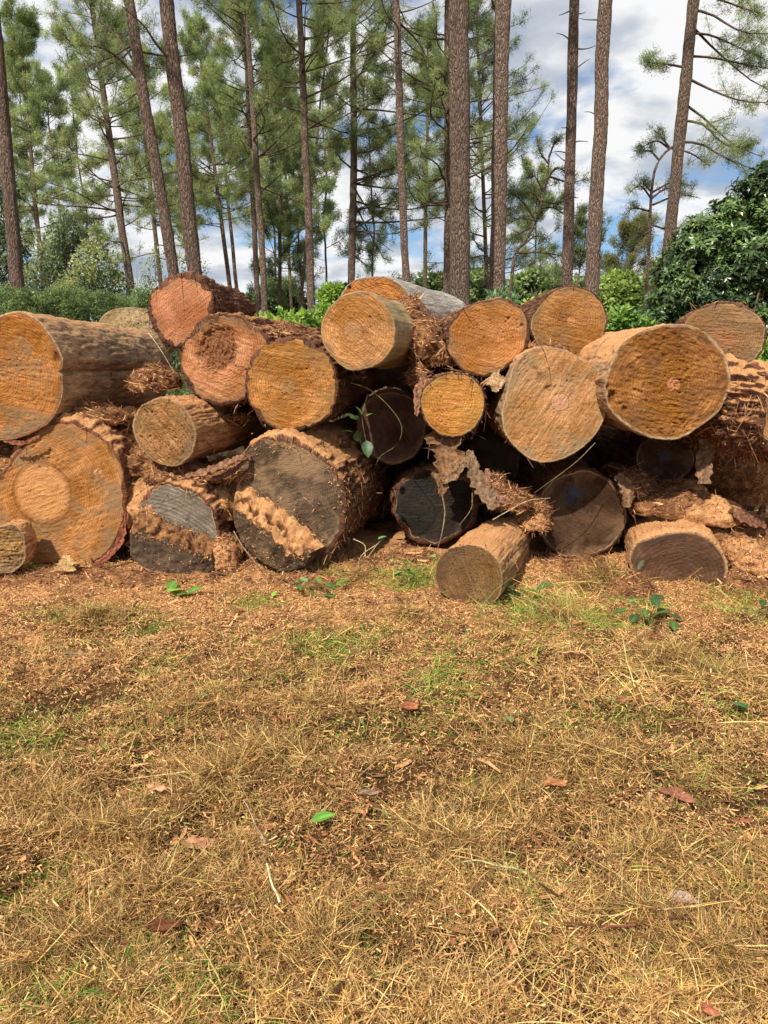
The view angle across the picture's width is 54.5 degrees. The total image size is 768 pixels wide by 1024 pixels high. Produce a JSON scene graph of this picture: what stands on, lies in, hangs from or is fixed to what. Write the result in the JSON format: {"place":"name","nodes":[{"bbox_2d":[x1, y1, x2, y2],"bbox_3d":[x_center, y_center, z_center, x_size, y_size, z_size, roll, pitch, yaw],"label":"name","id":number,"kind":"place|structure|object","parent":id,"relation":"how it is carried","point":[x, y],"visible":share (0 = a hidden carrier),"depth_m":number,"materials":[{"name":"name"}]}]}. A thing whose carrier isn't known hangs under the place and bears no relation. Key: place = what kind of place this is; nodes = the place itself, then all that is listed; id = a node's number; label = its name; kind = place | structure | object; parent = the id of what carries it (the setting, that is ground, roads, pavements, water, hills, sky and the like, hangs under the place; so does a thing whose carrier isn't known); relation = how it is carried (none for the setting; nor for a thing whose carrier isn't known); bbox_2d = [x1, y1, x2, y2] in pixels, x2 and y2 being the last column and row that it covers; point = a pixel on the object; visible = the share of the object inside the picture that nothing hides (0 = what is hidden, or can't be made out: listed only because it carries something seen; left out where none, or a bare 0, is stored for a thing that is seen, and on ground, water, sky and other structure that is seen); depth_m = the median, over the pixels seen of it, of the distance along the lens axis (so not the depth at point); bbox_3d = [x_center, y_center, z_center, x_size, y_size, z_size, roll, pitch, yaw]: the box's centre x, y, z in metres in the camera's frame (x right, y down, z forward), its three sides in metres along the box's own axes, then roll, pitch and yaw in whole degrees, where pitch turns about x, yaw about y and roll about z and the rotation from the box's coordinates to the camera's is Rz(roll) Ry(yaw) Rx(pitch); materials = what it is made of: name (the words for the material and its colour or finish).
{"place":"outdoors","nodes":[
{"label":"outdoors","id":0,"kind":"place"},
{"bbox_2d":[0,364,767,1023],"bbox_3d":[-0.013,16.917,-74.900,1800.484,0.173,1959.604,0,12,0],"label":"ground","id":1,"kind":"structure","parent":0,"point":[368,534],"depth_m":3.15,"materials":[{"name":"plant"}]},
{"bbox_2d":[0,17,24,292],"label":"pine tree","id":2,"kind":"object","parent":1,"relation":"on","point":[12,227],"visible":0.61,"depth_m":18.62,"materials":[{"name":"brown plant"}]},
{"bbox_2d":[0,519,36,573],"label":"log","id":3,"kind":"object","parent":1,"relation":"on","point":[18,542],"visible":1,"depth_m":5.12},
{"bbox_2d":[0,175,42,300],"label":"birch sapling","id":4,"kind":"object","parent":1,"relation":"on","point":[4,277],"visible":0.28,"depth_m":22.45,"materials":[{"name":"green plant"}]},
{"bbox_2d":[0,283,49,314],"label":"bracken","id":5,"kind":"object","parent":1,"relation":"on","point":[18,300],"visible":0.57,"depth_m":10.99,"materials":[{"name":"green plant"}]},
{"bbox_2d":[6,57,55,222],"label":"pine tree","id":6,"kind":"object","parent":1,"relation":"on","point":[37,158],"visible":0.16,"depth_m":50.33,"materials":[{"name":"green plant"}]},
{"bbox_2d":[0,51,66,273],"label":"pine tree","id":7,"kind":"object","parent":1,"relation":"on","point":[24,154],"visible":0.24,"depth_m":42.00,"materials":[{"name":"green plant"}]},
{"bbox_2d":[0,0,95,285],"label":"pine tree","id":8,"kind":"object","parent":1,"relation":"on","point":[19,44],"visible":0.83,"depth_m":34.41,"materials":[{"name":"green plant"}]},
{"bbox_2d":[22,205,88,295],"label":"birch sapling","id":9,"kind":"object","parent":1,"relation":"on","point":[65,249],"visible":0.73,"depth_m":20.82,"materials":[{"name":"green plant"}]},
{"bbox_2d":[17,65,105,298],"bbox_3d":[-17.005,-14.915,39.505,4.228,16.559,4.147,0,12,0],"label":"pine tree","id":10,"kind":"object","parent":1,"relation":"on","point":[56,110],"visible":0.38,"depth_m":38.60,"materials":[{"name":"green plant"}]},
{"bbox_2d":[31,283,92,320],"bbox_3d":[-5.107,-2.183,11.720,1.036,2.780,1.123,-7,13,-29],"label":"bracken","id":11,"kind":"object","parent":1,"relation":"on","point":[58,304],"visible":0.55,"depth_m":11.33,"materials":[{"name":"green plant"}]},
{"bbox_2d":[43,24,133,312],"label":"pine tree","id":12,"kind":"object","parent":1,"relation":"on","point":[76,120],"visible":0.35,"depth_m":46.30,"materials":[{"name":"green plant"}]},
{"bbox_2d":[50,232,132,321],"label":"birch sapling","id":13,"kind":"object","parent":1,"relation":"on","point":[88,279],"visible":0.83,"depth_m":18.11,"materials":[{"name":"green plant"}]},
{"bbox_2d":[65,286,130,321],"bbox_3d":[-4.560,-2.221,12.012,1.069,2.740,0.970,-6,13,-25],"label":"bracken","id":14,"kind":"object","parent":1,"relation":"on","point":[99,303],"visible":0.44,"depth_m":11.62,"materials":[{"name":"green plant"}]},
{"bbox_2d":[0,406,202,564],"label":"log","id":15,"kind":"object","parent":1,"relation":"on","point":[58,494],"visible":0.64,"depth_m":5.35,"materials":[{"name":"wood"}]},
{"bbox_2d":[0,311,171,440],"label":"log","id":16,"kind":"object","parent":15,"relation":"on","point":[50,365],"visible":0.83,"depth_m":5.25,"materials":[{"name":"wood"}]},
{"bbox_2d":[92,512,127,567],"bbox_3d":[-1.946,0.203,5.295,0.274,0.399,0.056,-5,13,-24],"label":"bark slab","id":17,"kind":"object","parent":15,"relation":"attached to","point":[115,547],"depth_m":5.31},
{"bbox_2d":[17,0,202,296],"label":"pine tree","id":18,"kind":"object","parent":1,"relation":"on","point":[100,124],"visible":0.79,"depth_m":24.54,"materials":[{"name":"green plant"}]},
{"bbox_2d":[110,283,154,308],"bbox_3d":[-3.985,-2.302,12.277,1.242,2.790,1.126,0,12,0],"label":"bracken","id":19,"kind":"object","parent":1,"relation":"on","point":[137,301],"visible":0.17,"depth_m":11.71,"materials":[{"name":"green plant"}]},
{"bbox_2d":[64,0,206,394],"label":"pine tree","id":20,"kind":"object","parent":1,"relation":"on","point":[137,57],"visible":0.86,"depth_m":17.53,"materials":[{"name":"green plant"}]},
{"bbox_2d":[94,35,208,364],"bbox_3d":[-10.236,-13.335,34.260,4.209,15.558,4.528,6,13,26],"label":"pine tree","id":21,"kind":"object","parent":1,"relation":"on","point":[159,137],"visible":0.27,"depth_m":33.38,"materials":[{"name":"green plant"}]},
{"bbox_2d":[119,0,212,274],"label":"pine tree","id":22,"kind":"object","parent":1,"relation":"on","point":[182,145],"visible":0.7,"depth_m":15.59,"materials":[{"name":"brown plant"}]},
{"bbox_2d":[122,36,215,243],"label":"pine tree","id":23,"kind":"object","parent":1,"relation":"on","point":[127,212],"visible":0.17,"depth_m":46.15,"materials":[{"name":"green plant"}]},
{"bbox_2d":[129,245,211,394],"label":"birch sapling","id":24,"kind":"object","parent":1,"relation":"on","point":[153,280],"visible":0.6,"depth_m":19.13,"materials":[{"name":"green plant"}]},
{"bbox_2d":[122,455,243,574],"bbox_3d":[-1.412,0.008,5.994,0.826,0.870,1.778,2,12,10],"label":"log","id":25,"kind":"object","parent":1,"relation":"on","point":[181,527],"visible":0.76,"depth_m":5.26,"materials":[{"name":"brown wood"}]},
{"bbox_2d":[153,4,272,286],"bbox_3d":[-7.120,-12.977,31.837,5.154,15.842,5.874,0,12,0],"label":"pine tree","id":26,"kind":"object","parent":1,"relation":"on","point":[200,26],"visible":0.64,"depth_m":31.01,"materials":[{"name":"green plant"}]},
{"bbox_2d":[176,60,262,288],"bbox_3d":[-7.583,-13.168,34.912,4.306,14.979,4.177,3,12,14],"label":"pine tree","id":27,"kind":"object","parent":1,"relation":"on","point":[204,146],"visible":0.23,"depth_m":34.28,"materials":[{"name":"green plant"}]},
{"bbox_2d":[182,0,307,316],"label":"pine tree","id":28,"kind":"object","parent":1,"relation":"on","point":[236,101],"visible":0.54,"depth_m":25.42,"materials":[{"name":"green plant"}]},
{"bbox_2d":[179,0,327,313],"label":"pine tree","id":29,"kind":"object","parent":1,"relation":"on","point":[242,190],"visible":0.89,"depth_m":24.05,"materials":[{"name":"green plant"}]},
{"bbox_2d":[245,277,307,315],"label":"broadleaved tree","id":30,"kind":"object","parent":1,"relation":"on","point":[272,305],"visible":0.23,"depth_m":45.18,"materials":[{"name":"green plant"}]},
{"bbox_2d":[225,34,336,309],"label":"pine tree","id":31,"kind":"object","parent":1,"relation":"on","point":[294,224],"visible":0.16,"depth_m":42.10,"materials":[{"name":"green plant"}]},
{"bbox_2d":[254,305,321,327],"bbox_3d":[-1.050,-1.128,8.089,0.723,2.175,0.742,9,15,39],"label":"bramble bush","id":32,"kind":"object","parent":1,"relation":"on","point":[302,315],"visible":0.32,"depth_m":7.86,"materials":[{"name":"green plant"}]},
{"bbox_2d":[241,28,340,309],"bbox_3d":[-5.378,-15.652,39.547,4.955,17.967,4.766,10,15,39],"label":"pine tree","id":33,"kind":"object","parent":1,"relation":"on","point":[271,270],"visible":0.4,"depth_m":39.14,"materials":[{"name":"green plant"}]},
{"bbox_2d":[256,83,338,307],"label":"pine tree","id":34,"kind":"object","parent":1,"relation":"on","point":[294,290],"visible":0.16,"depth_m":42.57,"materials":[{"name":"green plant"}]},
{"bbox_2d":[226,415,395,574],"bbox_3d":[-0.522,-0.149,6.013,1.003,1.187,1.947,3,12,15],"label":"log","id":35,"kind":"object","parent":1,"relation":"on","point":[306,497],"visible":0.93,"depth_m":5.28,"materials":[{"name":"wood"}]},
{"bbox_2d":[185,453,246,478],"bbox_3d":[-1.172,-0.316,5.187,0.432,0.179,0.091,-1,12,-7],"label":"bark slab","id":36,"kind":"object","parent":35,"relation":"on","point":[220,465],"depth_m":5.19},
{"bbox_2d":[178,312,321,414],"bbox_3d":[-0.991,-1.214,6.217,0.942,0.809,1.891,3,12,14],"label":"log","id":37,"kind":"object","parent":35,"relation":"on","point":[218,351],"visible":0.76,"depth_m":5.41,"materials":[{"name":"wood"}]},
{"bbox_2d":[142,270,255,353],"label":"log","id":38,"kind":"object","parent":37,"relation":"on","point":[181,305],"visible":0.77,"depth_m":5.57,"materials":[{"name":"wood"}]},
{"bbox_2d":[245,336,375,431],"bbox_3d":[-0.481,-0.985,6.266,0.814,0.930,2.075,2,12,10],"label":"log","id":39,"kind":"object","parent":35,"relation":"on","point":[303,382],"visible":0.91,"depth_m":5.32,"materials":[{"name":"wood"}]},
{"bbox_2d":[346,382,401,463],"bbox_3d":[-0.080,-0.611,5.227,0.412,0.587,0.121,0,12,0],"label":"ivy","id":40,"kind":"object","parent":35,"relation":"attached to","point":[367,447],"visible":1,"depth_m":5.23,"materials":[{"name":"green plant"}]},
{"bbox_2d":[215,0,406,314],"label":"pine tree","id":41,"kind":"object","parent":1,"relation":"on","point":[332,23],"visible":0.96,"depth_m":20.97,"materials":[{"name":"green plant"}]},
{"bbox_2d":[273,0,359,310],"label":"pine tree","id":42,"kind":"object","parent":1,"relation":"on","point":[334,164],"visible":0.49,"depth_m":36.60,"materials":[{"name":"green plant"}]},
{"bbox_2d":[311,280,345,421],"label":"leafy sapling","id":43,"kind":"object","parent":1,"relation":"on","point":[331,291],"visible":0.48,"depth_m":11.54,"materials":[{"name":"green plant"}]},
{"bbox_2d":[296,12,370,282],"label":"pine tree","id":44,"kind":"object","parent":1,"relation":"on","point":[321,162],"visible":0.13,"depth_m":46.21,"materials":[{"name":"green plant"}]},
{"bbox_2d":[325,42,416,282],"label":"pine tree","id":45,"kind":"object","parent":1,"relation":"on","point":[372,252],"visible":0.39,"depth_m":41.41,"materials":[{"name":"green plant"}]},
{"bbox_2d":[366,497,395,523],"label":"log","id":46,"kind":"object","parent":1,"relation":"on","point":[387,515],"visible":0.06,"depth_m":6.95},
{"bbox_2d":[0,551,767,1023],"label":"cut hay","id":47,"kind":"object","parent":1,"relation":"on","point":[166,885],"visible":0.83,"depth_m":2.34,"materials":[{"name":"plant"}]},
{"bbox_2d":[142,919,181,930],"bbox_3d":[-0.591,1.100,1.985,0.104,0.017,0.036,-2,12,-9],"label":"bark chip","id":48,"kind":"object","parent":47,"relation":"on","point":[156,922],"visible":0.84,"depth_m":1.99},
{"bbox_2d":[563,915,695,927],"bbox_3d":[0.642,1.067,1.929,0.365,0.039,0.020,-1,12,-7],"label":"twig","id":49,"kind":"object","parent":47,"relation":"on","point":[624,925],"visible":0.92,"depth_m":1.92,"materials":[{"name":"wood"}]},
{"bbox_2d":[0,548,767,1023],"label":"sawdust crumbs","id":50,"kind":"object","parent":1,"relation":"on","point":[330,728],"visible":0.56,"depth_m":2.97,"materials":[{"name":"wood"}]},
{"bbox_2d":[658,787,697,802],"bbox_3d":[1.027,0.985,2.592,0.066,0.027,0.144,-7,14,-31],"label":"bark chip","id":51,"kind":"object","parent":50,"relation":"on","point":[681,796],"visible":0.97,"depth_m":2.59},
{"bbox_2d":[0,292,767,598],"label":"bark litter","id":52,"kind":"object","parent":1,"relation":"on","point":[737,491],"visible":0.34,"depth_m":5.37,"materials":[{"name":"wood"}]},
{"bbox_2d":[132,394,265,470],"bbox_3d":[-1.408,-0.661,5.771,0.560,0.538,1.467,2,12,10],"label":"log","id":53,"kind":"object","parent":52,"relation":"on","point":[173,430],"visible":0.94,"depth_m":5.23,"materials":[{"name":"wood"}]},
{"bbox_2d":[321,291,413,370],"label":"log","id":54,"kind":"object","parent":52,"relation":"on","point":[361,330],"visible":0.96,"depth_m":4.97,"materials":[{"name":"wood"}]},
{"bbox_2d":[333,0,449,281],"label":"pine tree","id":55,"kind":"object","parent":1,"relation":"on","point":[397,22],"visible":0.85,"depth_m":20.44,"materials":[{"name":"green plant"}]},
{"bbox_2d":[308,0,488,283],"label":"pine tree","id":56,"kind":"object","parent":1,"relation":"on","point":[389,170],"visible":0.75,"depth_m":23.16,"materials":[{"name":"green plant"}]},
{"bbox_2d":[411,267,442,291],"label":"broadleaved tree","id":57,"kind":"object","parent":1,"relation":"on","point":[431,282],"visible":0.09,"depth_m":49.40,"materials":[{"name":"green plant"}]},
{"bbox_2d":[94,439,767,577],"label":"sawdust heap","id":58,"kind":"object","parent":1,"relation":"on","point":[134,501],"visible":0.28,"depth_m":5.28,"materials":[{"name":"wood"}]},
{"bbox_2d":[728,506,766,528],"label":"bark slab","id":59,"kind":"object","parent":58,"relation":"on","point":[748,519],"depth_m":5.22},
{"bbox_2d":[374,8,489,287],"bbox_3d":[2.408,-15.424,37.667,6.029,18.278,6.214,0,12,0],"label":"pine tree","id":60,"kind":"object","parent":1,"relation":"on","point":[426,168],"visible":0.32,"depth_m":36.37,"materials":[{"name":"green plant"}]},
{"bbox_2d":[386,444,481,547],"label":"log","id":61,"kind":"object","parent":1,"relation":"on","point":[417,510],"visible":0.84,"depth_m":5.87,"materials":[{"name":"wood"}]},
{"bbox_2d":[355,386,427,467],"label":"log","id":62,"kind":"object","parent":61,"relation":"on","point":[382,430],"visible":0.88,"depth_m":5.84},
{"bbox_2d":[350,366,413,415],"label":"log","id":63,"kind":"object","parent":62,"relation":"on","point":[386,377],"visible":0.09,"depth_m":6.90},
{"bbox_2d":[340,276,465,320],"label":"log","id":64,"kind":"object","parent":63,"relation":"on","point":[442,303],"visible":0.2,"depth_m":6.35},
{"bbox_2d":[338,0,549,293],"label":"pine tree","id":65,"kind":"object","parent":1,"relation":"on","point":[436,91],"visible":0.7,"depth_m":21.65,"materials":[{"name":"green plant"}]},
{"bbox_2d":[448,0,469,305],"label":"pine tree","id":66,"kind":"object","parent":1,"relation":"on","point":[459,109],"visible":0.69,"depth_m":13.05,"materials":[{"name":"brown plant"}]},
{"bbox_2d":[432,516,529,605],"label":"log","id":67,"kind":"object","parent":1,"relation":"on","point":[489,556],"visible":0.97,"depth_m":4.72,"materials":[{"name":"wood"}]},
{"bbox_2d":[404,0,562,299],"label":"pine tree","id":68,"kind":"object","parent":1,"relation":"on","point":[481,80],"visible":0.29,"depth_m":27.29,"materials":[{"name":"green plant"}]},
{"bbox_2d":[469,264,506,303],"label":"broadleaved tree","id":69,"kind":"object","parent":1,"relation":"on","point":[477,292],"visible":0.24,"depth_m":47.28,"materials":[{"name":"green plant"}]},
{"bbox_2d":[478,479,515,519],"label":"log","id":70,"kind":"object","parent":1,"relation":"on","point":[483,511],"visible":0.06,"depth_m":7.04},
{"bbox_2d":[423,416,521,485],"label":"log","id":71,"kind":"object","parent":70,"relation":"on","point":[492,452],"visible":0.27,"depth_m":6.74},
{"bbox_2d":[419,369,489,454],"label":"log","id":72,"kind":"object","parent":71,"relation":"on","point":[453,403],"visible":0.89,"depth_m":5.21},
{"bbox_2d":[413,372,431,416],"bbox_3d":[0.268,-0.832,5.263,0.085,0.308,0.202,8,14,33],"label":"bark slab","id":73,"kind":"object","parent":72,"relation":"attached to","point":[420,385],"depth_m":5.24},
{"bbox_2d":[424,431,466,495],"bbox_3d":[0.438,-0.368,5.327,0.330,0.493,0.170,0,12,0],"label":"bark slab","id":74,"kind":"object","parent":72,"relation":"attached to","point":[448,456],"depth_m":5.31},
{"bbox_2d":[434,297,530,381],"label":"log","id":75,"kind":"object","parent":72,"relation":"on","point":[485,338],"visible":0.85,"depth_m":5.21,"materials":[{"name":"wood"}]},
{"bbox_2d":[480,365,505,392],"bbox_3d":[0.760,-0.941,5.253,0.184,0.196,0.083,0,12,0],"label":"bark slab","id":76,"kind":"object","parent":75,"relation":"attached to","point":[495,385],"depth_m":5.24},
{"bbox_2d":[466,450,500,510],"bbox_3d":[0.680,-0.218,5.123,0.118,0.386,0.325,-10,15,-40],"label":"bark slab","id":77,"kind":"object","parent":72,"relation":"attached to","point":[476,476],"depth_m":5.15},
{"bbox_2d":[486,0,511,298],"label":"pine tree","id":78,"kind":"object","parent":1,"relation":"on","point":[499,149],"visible":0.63,"depth_m":14.34,"materials":[{"name":"brown plant"}]},
{"bbox_2d":[505,265,560,304],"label":"broadleaved tree","id":79,"kind":"object","parent":1,"relation":"on","point":[526,281],"visible":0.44,"depth_m":45.74,"materials":[{"name":"green plant"}]},
{"bbox_2d":[505,155,563,294],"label":"pine tree","id":80,"kind":"object","parent":1,"relation":"on","point":[541,168],"visible":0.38,"depth_m":46.68,"materials":[{"name":"green plant"}]},
{"bbox_2d":[506,126,590,297],"bbox_3d":[4.246,-6.336,20.046,2.711,7.563,1.155,2,12,8],"label":"pine tree","id":81,"kind":"object","parent":1,"relation":"on","point":[521,192],"visible":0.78,"depth_m":19.71,"materials":[{"name":"green plant"}]},
{"bbox_2d":[526,200,613,300],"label":"pine tree","id":82,"kind":"object","parent":1,"relation":"on","point":[580,225],"visible":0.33,"depth_m":43.26,"materials":[{"name":"green plant"}]},
{"bbox_2d":[515,455,627,558],"bbox_3d":[1.544,-0.079,6.466,0.793,0.879,1.917,1,12,5],"label":"log","id":83,"kind":"object","parent":1,"relation":"on","point":[589,515],"visible":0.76,"depth_m":5.63,"materials":[{"name":"wood"}]},
{"bbox_2d":[476,346,605,466],"bbox_3d":[1.193,-0.924,6.145,0.784,0.844,2.300,0,12,0],"label":"log","id":84,"kind":"object","parent":83,"relation":"on","point":[542,406],"visible":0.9,"depth_m":5.12,"materials":[{"name":"wood"}]},
{"bbox_2d":[518,285,607,355],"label":"log","id":85,"kind":"object","parent":84,"relation":"on","point":[575,317],"visible":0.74,"depth_m":5.58,"materials":[{"name":"wood"}]},
{"bbox_2d":[615,473,634,507],"bbox_3d":[1.751,-0.157,5.433,0.153,0.251,0.091,9,15,38],"label":"bark slab","id":86,"kind":"object","parent":83,"relation":"attached to","point":[627,490],"depth_m":5.42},
{"bbox_2d":[552,0,595,285],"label":"pine tree","id":87,"kind":"object","parent":1,"relation":"on","point":[569,166],"visible":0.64,"depth_m":17.54,"materials":[{"name":"brown plant"}]},
{"bbox_2d":[572,438,609,471],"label":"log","id":88,"kind":"object","parent":1,"relation":"on","point":[591,458],"visible":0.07,"depth_m":7.04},
{"bbox_2d":[576,0,614,299],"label":"pine tree","id":89,"kind":"object","parent":1,"relation":"on","point":[597,180],"visible":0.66,"depth_m":15.20,"materials":[{"name":"brown plant"}]},
{"bbox_2d":[598,267,644,316],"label":"broadleaved tree","id":90,"kind":"object","parent":1,"relation":"on","point":[629,287],"visible":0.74,"depth_m":32.06,"materials":[{"name":"green plant"}]},
{"bbox_2d":[599,205,663,312],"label":"pine tree","id":91,"kind":"object","parent":1,"relation":"on","point":[638,224],"visible":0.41,"depth_m":37.77,"materials":[{"name":"green plant"}]},
{"bbox_2d":[605,302,660,331],"bbox_3d":[2.630,-1.139,8.085,0.932,2.196,0.677,0,12,0],"label":"bramble bush","id":92,"kind":"object","parent":1,"relation":"on","point":[621,318],"visible":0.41,"depth_m":7.85,"materials":[{"name":"green plant"}]},
{"bbox_2d":[613,594,681,630],"bbox_3d":[1.536,0.582,4.336,0.379,0.170,0.293,0,12,0],"label":"weed plant","id":93,"kind":"object","parent":1,"relation":"on","point":[655,601],"visible":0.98,"depth_m":4.33,"materials":[{"name":"green plant"}]},
{"bbox_2d":[617,121,712,307],"bbox_3d":[7.870,-6.810,21.243,2.685,8.002,1.357,0,12,0],"label":"pine tree","id":94,"kind":"object","parent":1,"relation":"on","point":[640,149],"visible":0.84,"depth_m":20.62,"materials":[{"name":"green plant"}]},
{"bbox_2d":[621,507,728,583],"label":"log","id":95,"kind":"object","parent":1,"relation":"on","point":[682,549],"visible":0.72,"depth_m":5.11,"materials":[{"name":"wood"}]},
{"bbox_2d":[592,424,695,481],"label":"log","id":96,"kind":"object","parent":95,"relation":"on","point":[664,460],"visible":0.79,"depth_m":5.80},
{"bbox_2d":[617,353,767,481],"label":"log","id":97,"kind":"object","parent":96,"relation":"on","point":[736,425],"visible":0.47,"depth_m":4.86,"materials":[{"name":"wood"}]},
{"bbox_2d":[579,323,730,443],"bbox_3d":[1.842,-0.984,5.606,0.884,0.787,1.548,0,12,0],"label":"log","id":98,"kind":"object","parent":97,"relation":"on","point":[662,381],"visible":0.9,"depth_m":4.88,"materials":[{"name":"wood"}]},
{"bbox_2d":[695,433,715,483],"bbox_3d":[2.281,-0.426,5.280,0.127,0.462,0.162,8,14,34],"label":"bark slab","id":99,"kind":"object","parent":97,"relation":"attached to","point":[704,464],"depth_m":5.27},
{"bbox_2d":[631,160,767,339],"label":"evergreen bush","id":100,"kind":"object","parent":1,"relation":"on","point":[721,254],"visible":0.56,"depth_m":8.59,"materials":[{"name":"green plant"}]},
{"bbox_2d":[636,0,767,292],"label":"pine tree","id":101,"kind":"object","parent":1,"relation":"on","point":[683,100],"visible":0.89,"depth_m":17.38,"materials":[{"name":"green plant"}]},
{"bbox_2d":[0,0,767,321],"label":"sky","id":102,"kind":"structure","parent":0,"point":[637,99],"materials":[{"name":"white"}]},
{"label":"log","id":103,"kind":"object","parent":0,"visible":0},
{"bbox_2d":[675,301,767,362],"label":"log","id":104,"kind":"object","parent":103,"relation":"on","point":[737,330],"visible":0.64,"depth_m":6.35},
{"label":"log","id":105,"kind":"object","parent":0,"visible":0},
{"bbox_2d":[99,307,176,353],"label":"log","id":106,"kind":"object","parent":105,"relation":"on","point":[132,317],"visible":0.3,"depth_m":7.66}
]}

